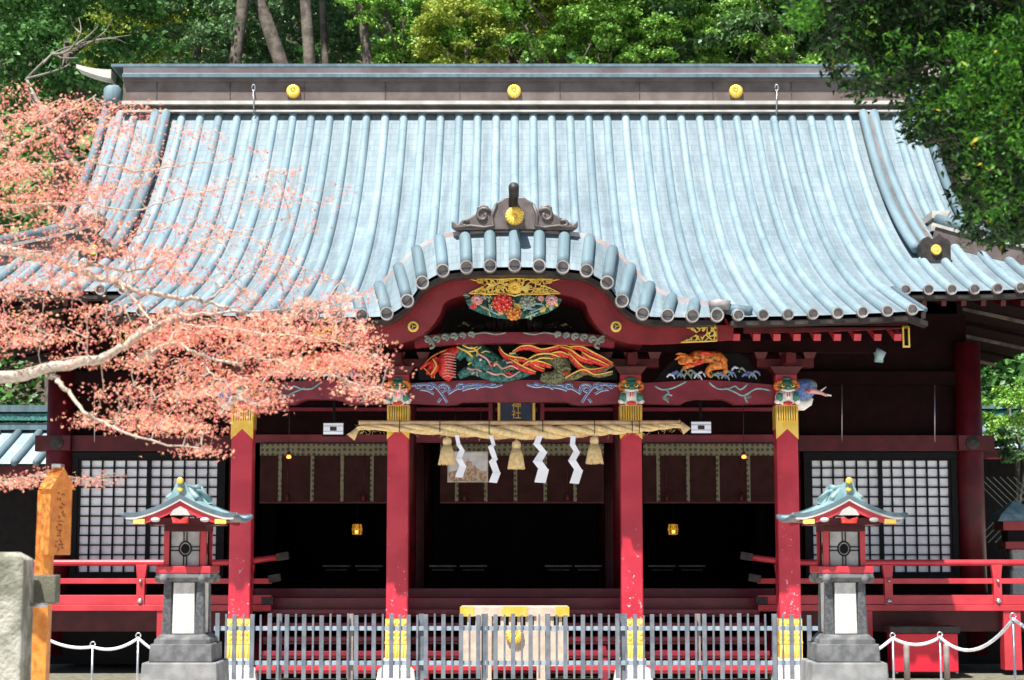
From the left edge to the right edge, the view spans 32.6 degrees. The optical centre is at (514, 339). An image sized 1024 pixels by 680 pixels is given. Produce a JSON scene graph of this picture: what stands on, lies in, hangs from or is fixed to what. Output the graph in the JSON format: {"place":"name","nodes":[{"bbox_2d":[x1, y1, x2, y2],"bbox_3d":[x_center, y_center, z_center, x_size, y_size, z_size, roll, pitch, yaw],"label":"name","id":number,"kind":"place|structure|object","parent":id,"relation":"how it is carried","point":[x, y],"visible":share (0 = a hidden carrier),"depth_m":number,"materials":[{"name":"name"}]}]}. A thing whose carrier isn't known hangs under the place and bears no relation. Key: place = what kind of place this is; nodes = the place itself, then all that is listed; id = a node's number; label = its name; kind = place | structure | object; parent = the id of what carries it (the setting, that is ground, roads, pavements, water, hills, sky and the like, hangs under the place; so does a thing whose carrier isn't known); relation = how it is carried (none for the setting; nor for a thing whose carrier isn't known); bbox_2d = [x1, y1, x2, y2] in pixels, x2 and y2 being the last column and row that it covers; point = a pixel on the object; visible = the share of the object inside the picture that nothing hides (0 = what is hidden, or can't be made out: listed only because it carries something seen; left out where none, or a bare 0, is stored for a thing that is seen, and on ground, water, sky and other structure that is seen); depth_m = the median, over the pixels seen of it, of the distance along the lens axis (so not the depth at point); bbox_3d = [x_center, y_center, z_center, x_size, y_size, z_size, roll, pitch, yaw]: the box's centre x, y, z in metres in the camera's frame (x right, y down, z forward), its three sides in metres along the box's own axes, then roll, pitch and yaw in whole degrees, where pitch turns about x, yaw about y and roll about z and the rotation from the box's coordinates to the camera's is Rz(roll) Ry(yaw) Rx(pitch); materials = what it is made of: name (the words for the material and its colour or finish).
{"place":"outdoors","nodes":[
{"label":"outdoors","id":0,"kind":"place"},
{"bbox_2d":[0,0,1023,422],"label":"hillside","id":1,"kind":"structure","parent":0,"point":[40,384],"depth_m":52.06,"materials":[{"name":"green plant"}]},
{"bbox_2d":[0,0,186,422],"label":"woodland tree","id":2,"kind":"object","parent":1,"relation":"on","point":[66,81],"visible":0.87,"depth_m":43.15,"materials":[{"name":"green plant"}]},
{"bbox_2d":[15,0,218,137],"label":"woodland tree","id":3,"kind":"object","parent":1,"relation":"on","point":[54,18],"visible":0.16,"depth_m":52.50,"materials":[{"name":"green plant"}]},
{"bbox_2d":[60,0,208,99],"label":"woodland tree","id":4,"kind":"object","parent":1,"relation":"on","point":[146,25],"visible":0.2,"depth_m":47.69,"materials":[{"name":"green plant"}]},
{"bbox_2d":[115,0,226,63],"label":"woodland tree","id":5,"kind":"object","parent":1,"relation":"on","point":[204,14],"visible":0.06,"depth_m":57.38,"materials":[{"name":"green plant"}]},
{"bbox_2d":[135,0,283,63],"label":"woodland tree","id":6,"kind":"object","parent":1,"relation":"on","point":[217,8],"visible":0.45,"depth_m":46.43,"materials":[{"name":"green plant"}]},
{"bbox_2d":[228,0,248,63],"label":"tall forest tree","id":7,"kind":"object","parent":1,"relation":"on","point":[236,48],"visible":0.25,"depth_m":46.14,"materials":[{"name":"grey plant"}]},
{"bbox_2d":[214,5,298,63],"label":"woodland tree","id":8,"kind":"object","parent":1,"relation":"on","point":[261,44],"visible":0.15,"depth_m":49.10,"materials":[{"name":"green plant"}]},
{"bbox_2d":[253,0,288,63],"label":"tall forest tree","id":9,"kind":"object","parent":1,"relation":"on","point":[271,36],"visible":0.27,"depth_m":46.63,"materials":[{"name":"grey plant"}]},
{"bbox_2d":[272,0,328,40],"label":"woodland tree","id":10,"kind":"object","parent":1,"relation":"on","point":[289,5],"visible":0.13,"depth_m":54.69,"materials":[{"name":"green plant"}]},
{"bbox_2d":[300,0,315,63],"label":"tall forest tree","id":11,"kind":"object","parent":1,"relation":"on","point":[307,33],"visible":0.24,"depth_m":45.13,"materials":[{"name":"grey plant"}]},
{"bbox_2d":[250,0,379,63],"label":"woodland tree","id":12,"kind":"object","parent":1,"relation":"on","point":[349,40],"visible":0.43,"depth_m":50.63,"materials":[{"name":"green plant"}]},
{"bbox_2d":[319,0,328,63],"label":"tall forest tree","id":13,"kind":"object","parent":1,"relation":"on","point":[323,34],"visible":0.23,"depth_m":48.25,"materials":[{"name":"grey plant"}]},
{"bbox_2d":[355,1,372,63],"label":"tall forest tree","id":14,"kind":"object","parent":1,"relation":"on","point":[365,44],"visible":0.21,"depth_m":46.16,"materials":[{"name":"grey plant"}]},
{"bbox_2d":[328,0,422,62],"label":"woodland tree","id":15,"kind":"object","parent":1,"relation":"on","point":[386,19],"visible":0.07,"depth_m":56.59,"materials":[{"name":"green plant"}]},
{"bbox_2d":[333,0,443,63],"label":"woodland tree","id":16,"kind":"object","parent":1,"relation":"on","point":[373,7],"visible":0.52,"depth_m":46.13,"materials":[{"name":"green plant"}]},
{"bbox_2d":[390,16,395,43],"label":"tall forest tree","id":17,"kind":"object","parent":1,"relation":"on","point":[392,21],"visible":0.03,"depth_m":47.79,"materials":[{"name":"green plant"}]},
{"bbox_2d":[373,0,501,63],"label":"woodland tree","id":18,"kind":"object","parent":1,"relation":"on","point":[457,31],"visible":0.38,"depth_m":46.38,"materials":[{"name":"green plant"}]},
{"bbox_2d":[406,0,523,63],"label":"woodland tree","id":19,"kind":"object","parent":1,"relation":"on","point":[432,13],"visible":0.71,"depth_m":45.17,"materials":[{"name":"green plant"}]},
{"bbox_2d":[415,0,589,63],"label":"woodland tree","id":20,"kind":"object","parent":1,"relation":"on","point":[547,12],"visible":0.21,"depth_m":46.62,"materials":[{"name":"green plant"}]},
{"bbox_2d":[463,0,546,52],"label":"woodland tree","id":21,"kind":"object","parent":1,"relation":"on","point":[466,14],"visible":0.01,"depth_m":57.41,"materials":[{"name":"green plant"}]},
{"bbox_2d":[0,0,1023,428],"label":"woodland","id":22,"kind":"object","parent":1,"relation":"on","point":[1004,370],"visible":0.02,"depth_m":58.52,"materials":[{"name":"green plant"}]},
{"bbox_2d":[475,0,661,63],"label":"woodland tree","id":23,"kind":"object","parent":1,"relation":"on","point":[543,52],"visible":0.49,"depth_m":44.96,"materials":[{"name":"green plant"}]},
{"bbox_2d":[547,0,663,63],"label":"woodland tree","id":24,"kind":"object","parent":1,"relation":"on","point":[626,53],"visible":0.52,"depth_m":44.56,"materials":[{"name":"green plant"}]},
{"bbox_2d":[533,0,757,62],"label":"woodland tree","id":25,"kind":"object","parent":1,"relation":"on","point":[689,34],"visible":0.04,"depth_m":48.64,"materials":[{"name":"green plant"}]},
{"bbox_2d":[603,0,734,63],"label":"woodland tree","id":26,"kind":"object","parent":1,"relation":"on","point":[702,25],"visible":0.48,"depth_m":44.82,"materials":[{"name":"green plant"}]},
{"bbox_2d":[604,0,809,63],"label":"woodland tree","id":27,"kind":"object","parent":1,"relation":"on","point":[724,37],"visible":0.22,"depth_m":44.86,"materials":[{"name":"green plant"}]},
{"bbox_2d":[693,0,812,63],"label":"woodland tree","id":28,"kind":"object","parent":1,"relation":"on","point":[742,55],"visible":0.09,"depth_m":46.67,"materials":[{"name":"green plant"}]},
{"bbox_2d":[710,0,878,63],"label":"woodland tree","id":29,"kind":"object","parent":1,"relation":"on","point":[764,42],"visible":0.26,"depth_m":44.19,"materials":[{"name":"green plant"}]},
{"bbox_2d":[747,0,987,64],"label":"woodland tree","id":30,"kind":"object","parent":1,"relation":"on","point":[767,32],"visible":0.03,"depth_m":45.98,"materials":[{"name":"green plant"}]},
{"bbox_2d":[867,4,1001,190],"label":"woodland tree","id":31,"kind":"object","parent":1,"relation":"on","point":[951,177],"visible":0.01,"depth_m":47.96,"materials":[{"name":"green plant"}]},
{"bbox_2d":[49,664,1023,679],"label":"ground under hall","id":32,"kind":"structure","parent":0,"point":[128,672],"depth_m":26.45,"materials":[{"name":"stone"}]},
{"bbox_2d":[0,64,1023,679],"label":"shrine hall","id":33,"kind":"structure","parent":32,"relation":"on","point":[798,276],"depth_m":28.38,"materials":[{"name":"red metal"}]},
{"bbox_2d":[68,452,226,577],"bbox_3d":[-5.924,2.853,28.255,2.495,2.076,0.110,0,-7,0],"label":"lattice window","id":34,"kind":"structure","parent":33,"relation":"in","point":[99,531],"depth_m":28.29,"materials":[{"name":"paper"}]},
{"bbox_2d":[286,405,290,458],"bbox_3d":[-3.596,1.379,27.931,0.080,1.030,0.080,0,-7,0],"label":"light bulb","id":35,"kind":"object","parent":33,"relation":"hanging from","point":[288,456],"visible":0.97,"depth_m":27.91,"materials":[{"name":"yellow glass"}]},
{"bbox_2d":[259,444,386,502],"bbox_3d":[-3.064,2.150,28.213,2.090,0.960,0.116,0,-7,0],"label":"bamboo blind","id":36,"kind":"object","parent":33,"relation":"hanging from","point":[330,473],"visible":0.92,"depth_m":28.24,"materials":[{"name":"wood"}]},
{"bbox_2d":[322,400,344,436],"bbox_3d":[-2.756,0.964,26.718,0.340,1.010,0.148,0,-7,0],"label":"floodlight","id":37,"kind":"object","parent":33,"relation":"attached to","point":[333,429],"visible":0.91,"depth_m":26.61,"materials":[{"name":"white metal"}]},
{"bbox_2d":[323,565,350,587],"bbox_3d":[-3.321,4.439,32.705,0.500,0.460,0.320,0,-7,0],"label":"table","id":38,"kind":"object","parent":33,"relation":"on","point":[325,569],"visible":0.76,"depth_m":32.57,"materials":[{"name":"black wood"}]},
{"bbox_2d":[350,503,363,537],"bbox_3d":[-2.774,2.799,30.883,0.246,1.378,0.216,0,-7,0],"label":"hanging lantern","id":39,"kind":"object","parent":33,"relation":"hanging from","point":[356,529],"visible":0.98,"depth_m":30.77,"materials":[{"name":"brown metal"}]},
{"bbox_2d":[355,565,382,587],"bbox_3d":[-2.716,4.439,32.705,0.500,0.460,0.320,0,-7,0],"label":"table","id":40,"kind":"object","parent":33,"relation":"on","point":[358,570],"visible":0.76,"depth_m":32.57,"materials":[{"name":"black wood"}]},
{"bbox_2d":[416,443,424,587],"bbox_3d":[-1.800,3.039,29.875,0.400,2.576,2.250,0,-7,0],"label":"folding screen door","id":41,"kind":"structure","parent":33,"relation":"in","point":[420,454],"depth_m":29.84,"materials":[{"name":"red paint"}]},
{"bbox_2d":[429,565,456,587],"bbox_3d":[-1.342,4.439,32.705,0.500,0.460,0.320,0,-7,0],"label":"table","id":42,"kind":"object","parent":33,"relation":"on","point":[454,575],"visible":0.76,"depth_m":32.57,"materials":[{"name":"black wood"}]},
{"bbox_2d":[447,404,487,481],"bbox_3d":[-0.732,1.507,27.413,0.632,1.440,0.040,0,-7,0],"label":"framed picture","id":43,"kind":"object","parent":33,"relation":"hanging from","point":[476,464],"visible":0.81,"depth_m":27.35,"materials":[{"name":"beige paper"}]},
{"bbox_2d":[460,565,486,587],"bbox_3d":[-0.769,4.439,32.705,0.500,0.460,0.320,0,-7,0],"label":"table","id":44,"kind":"object","parent":33,"relation":"on","point":[462,569],"visible":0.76,"depth_m":32.57,"materials":[{"name":"black wood"}]},
{"bbox_2d":[489,403,543,420],"bbox_3d":[0.027,0.743,27.120,0.860,1.120,0.081,0,-7,0],"label":"name plaque","id":45,"kind":"object","parent":33,"relation":"hanging from","point":[516,411],"visible":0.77,"depth_m":27.05,"materials":[{"name":"blue paint"}]},
{"bbox_2d":[347,419,690,483],"bbox_3d":[0.064,1.619,25.448,5.011,0.951,0.308,0,-7,0],"label":"sacred straw rope","id":46,"kind":"object","parent":33,"relation":"attached to","point":[537,431],"visible":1,"depth_m":25.43,"materials":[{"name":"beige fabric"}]},
{"bbox_2d":[440,444,603,502],"bbox_3d":[0.120,2.150,28.213,2.641,0.960,0.116,0,-7,0],"label":"bamboo blind","id":47,"kind":"object","parent":33,"relation":"hanging from","point":[516,486],"visible":0.8,"depth_m":28.22,"materials":[{"name":"wood"}]},
{"bbox_2d":[545,565,571,587],"bbox_3d":[0.818,4.439,32.705,0.500,0.460,0.320,0,-7,0],"label":"table","id":48,"kind":"object","parent":33,"relation":"on","point":[547,569],"visible":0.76,"depth_m":32.57,"materials":[{"name":"black wood"}]},
{"bbox_2d":[574,565,601,587],"bbox_3d":[1.374,4.439,32.705,0.500,0.460,0.320,0,-7,0],"label":"table","id":49,"kind":"object","parent":33,"relation":"on","point":[576,574],"visible":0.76,"depth_m":32.57,"materials":[{"name":"black wood"}]},
{"bbox_2d":[605,443,613,587],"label":"pillar","id":50,"kind":"structure","parent":33,"relation":"in","point":[609,568],"depth_m":29.88,"materials":[{"name":"red paint"}]},
{"bbox_2d":[648,565,675,587],"bbox_3d":[2.749,4.439,32.705,0.500,0.460,0.320,0,-7,0],"label":"table","id":51,"kind":"object","parent":33,"relation":"on","point":[672,570],"visible":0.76,"depth_m":32.57,"materials":[{"name":"black wood"}]},
{"bbox_2d":[666,503,679,537],"bbox_3d":[2.789,2.799,30.883,0.246,1.378,0.216,0,-7,0],"label":"hanging lantern","id":52,"kind":"object","parent":33,"relation":"hanging from","point":[672,529],"visible":1,"depth_m":30.76,"materials":[{"name":"brown metal"}]},
{"bbox_2d":[677,565,705,587],"bbox_3d":[3.305,4.439,32.705,0.500,0.460,0.320,0,-7,0],"label":"table","id":53,"kind":"object","parent":33,"relation":"on","point":[702,569],"visible":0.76,"depth_m":32.58,"materials":[{"name":"black wood"}]},
{"bbox_2d":[689,400,711,434],"bbox_3d":[2.836,0.945,26.720,0.340,1.010,0.148,0,-7,0],"label":"floodlight","id":54,"kind":"object","parent":33,"relation":"attached to","point":[700,426],"visible":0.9,"depth_m":26.61,"materials":[{"name":"white paint"}]},
{"bbox_2d":[643,444,774,502],"bbox_3d":[3.135,2.150,28.213,2.118,0.960,0.116,0,-7,0],"label":"bamboo blind","id":55,"kind":"object","parent":33,"relation":"hanging from","point":[700,473],"visible":0.97,"depth_m":28.24,"materials":[{"name":"wood"}]},
{"bbox_2d":[742,407,745,458],"bbox_3d":[3.651,1.379,27.931,0.080,1.030,0.080,0,-7,0],"label":"light bulb","id":56,"kind":"object","parent":33,"relation":"hanging from","point":[743,454],"visible":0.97,"depth_m":27.90,"materials":[{"name":"yellow glass"}]},
{"bbox_2d":[803,452,960,577],"bbox_3d":[5.924,2.853,28.255,2.495,2.076,0.110,0,-7,0],"label":"lattice window","id":57,"kind":"structure","parent":33,"relation":"in","point":[922,485],"depth_m":28.29,"materials":[{"name":"paper"}]},
{"bbox_2d":[903,645,909,679],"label":"wooden stake","id":58,"kind":"object","parent":32,"relation":"on","point":[906,651],"visible":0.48,"depth_m":25.29,"materials":[{"name":"beige wood"}]},
{"bbox_2d":[882,625,959,672],"bbox_3d":[6.057,4.605,26.095,1.033,0.679,0.590,0,-7,0],"label":"red display case","id":59,"kind":"object","parent":32,"relation":"on","point":[924,658],"visible":0.84,"depth_m":25.84,"materials":[{"name":"red wood"}]},
{"bbox_2d":[943,644,949,679],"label":"wooden stake","id":60,"kind":"object","parent":32,"relation":"on","point":[946,656],"visible":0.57,"depth_m":25.29,"materials":[{"name":"beige wood"}]},
{"bbox_2d":[984,477,1023,593],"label":"diamond lattice fence","id":61,"kind":"object","parent":32,"relation":"on","point":[993,552],"visible":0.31,"depth_m":32.81,"materials":[{"name":"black wood"}]},
{"bbox_2d":[985,502,1023,593],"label":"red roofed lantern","id":62,"kind":"object","parent":32,"relation":"on","point":[1008,520],"visible":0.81,"depth_m":30.21,"materials":[{"name":"wood"}]},
{"label":"ground","id":63,"kind":"structure","parent":0,"visible":0},
{"bbox_2d":[0,405,47,559],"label":"side building","id":64,"kind":"structure","parent":63,"relation":"on","point":[19,454],"depth_m":40.33,"materials":[{"name":"tile"}]},
{"bbox_2d":[0,552,59,679],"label":"stone fence","id":65,"kind":"object","parent":63,"relation":"on","point":[24,590],"visible":1,"depth_m":11.73,"materials":[{"name":"stone"}]},
{"bbox_2d":[31,464,75,679],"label":"wooden sign post","id":66,"kind":"object","parent":63,"relation":"on","point":[53,526],"visible":0.99,"depth_m":12.84,"materials":[{"name":"orange wood"}]},
{"bbox_2d":[25,16,129,175],"bbox_3d":[-9.547,-0.427,39.419,3.283,14.001,0.977,1,-7,-11],"label":"bare tree","id":67,"kind":"object","parent":63,"relation":"on","point":[45,60],"visible":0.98,"depth_m":39.94,"materials":[{"name":"grey plant"}]},
{"bbox_2d":[90,641,95,679],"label":"rope post","id":68,"kind":"object","parent":63,"relation":"on","point":[92,654],"visible":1,"depth_m":20.20,"materials":[{"name":"metal"}]},
{"bbox_2d":[135,632,140,679],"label":"rope post","id":69,"kind":"object","parent":63,"relation":"on","point":[137,667],"visible":1,"depth_m":20.20,"materials":[{"name":"metal"}]},
{"bbox_2d":[51,637,149,650],"bbox_3d":[-4.806,3.505,20.228,1.499,0.290,0.034,0,-7,0],"label":"barrier rope","id":70,"kind":"object","parent":69,"relation":"hanging from","point":[105,649],"visible":0.67,"depth_m":20.21,"materials":[{"name":"white fabric"}]},
{"bbox_2d":[121,477,253,679],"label":"stone lantern","id":71,"kind":"object","parent":63,"relation":"on","point":[186,645],"visible":1,"depth_m":15.62,"materials":[{"name":"stone"}]},
{"bbox_2d":[171,532,199,565],"bbox_3d":[-2.960,1.877,15.742,0.275,0.302,0.009,0,-7,0],"label":"window pane","id":72,"kind":"structure","parent":71,"relation":"in","point":[177,537],"depth_m":15.74,"materials":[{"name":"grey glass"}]},
{"bbox_2d":[0,79,416,492],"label":"maple tree","id":73,"kind":"object","parent":63,"relation":"on","point":[47,369],"visible":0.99,"depth_m":12.26,"materials":[{"name":"pink plant"}]},
{"bbox_2d":[460,605,568,679],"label":"offertory box","id":74,"kind":"object","parent":63,"relation":"on","point":[526,611],"visible":0.52,"depth_m":24.09,"materials":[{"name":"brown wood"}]},
{"bbox_2d":[214,613,817,679],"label":"picket fence","id":75,"kind":"object","parent":63,"relation":"on","point":[620,662],"visible":0.98,"depth_m":23.17,"materials":[{"name":"grey metal"}]},
{"bbox_2d":[776,477,907,679],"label":"stone lantern","id":76,"kind":"object","parent":63,"relation":"on","point":[842,645],"visible":1,"depth_m":15.62,"materials":[{"name":"stone"}]},
{"bbox_2d":[830,532,857,565],"bbox_3d":[2.960,1.877,15.742,0.275,0.302,0.009,0,-7,0],"label":"window pane","id":77,"kind":"structure","parent":76,"relation":"in","point":[835,537],"depth_m":15.74,"materials":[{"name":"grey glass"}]},
{"bbox_2d":[890,632,895,679],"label":"rope post","id":78,"kind":"object","parent":63,"relation":"on","point":[893,667],"visible":1,"depth_m":20.20,"materials":[{"name":"metal"}]},
{"bbox_2d":[772,0,1023,260],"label":"evergreen oak tree","id":79,"kind":"object","parent":63,"relation":"on","point":[973,49],"visible":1,"depth_m":12.08,"materials":[{"name":"green plant"}]},
{"bbox_2d":[937,632,942,679],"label":"rope post","id":80,"kind":"object","parent":63,"relation":"on","point":[940,653],"visible":1,"depth_m":20.20,"materials":[{"name":"metal"}]},
{"bbox_2d":[981,373,1023,502],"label":"shrub","id":81,"kind":"object","parent":63,"relation":"on","point":[993,421],"visible":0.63,"depth_m":38.19,"materials":[{"name":"green plant"}]},
{"bbox_2d":[982,403,1023,542],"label":"side building","id":82,"kind":"structure","parent":63,"relation":"on","point":[995,468],"depth_m":41.38,"materials":[{"name":"wood"}]},
{"bbox_2d":[994,425,1023,466],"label":"shrub","id":83,"kind":"object","parent":63,"relation":"on","point":[1010,454],"visible":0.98,"depth_m":36.04,"materials":[{"name":"green plant"}]},
{"bbox_2d":[1009,612,1016,679],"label":"rope post","id":84,"kind":"object","parent":63,"relation":"on","point":[1014,649],"visible":1,"depth_m":17.25,"materials":[{"name":"metal"}]},
{"bbox_2d":[879,617,1023,651],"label":"barrier rope","id":85,"kind":"object","parent":84,"relation":"hanging from","point":[998,635],"visible":0.78,"depth_m":19.35,"materials":[{"name":"white fabric"}]}
]}

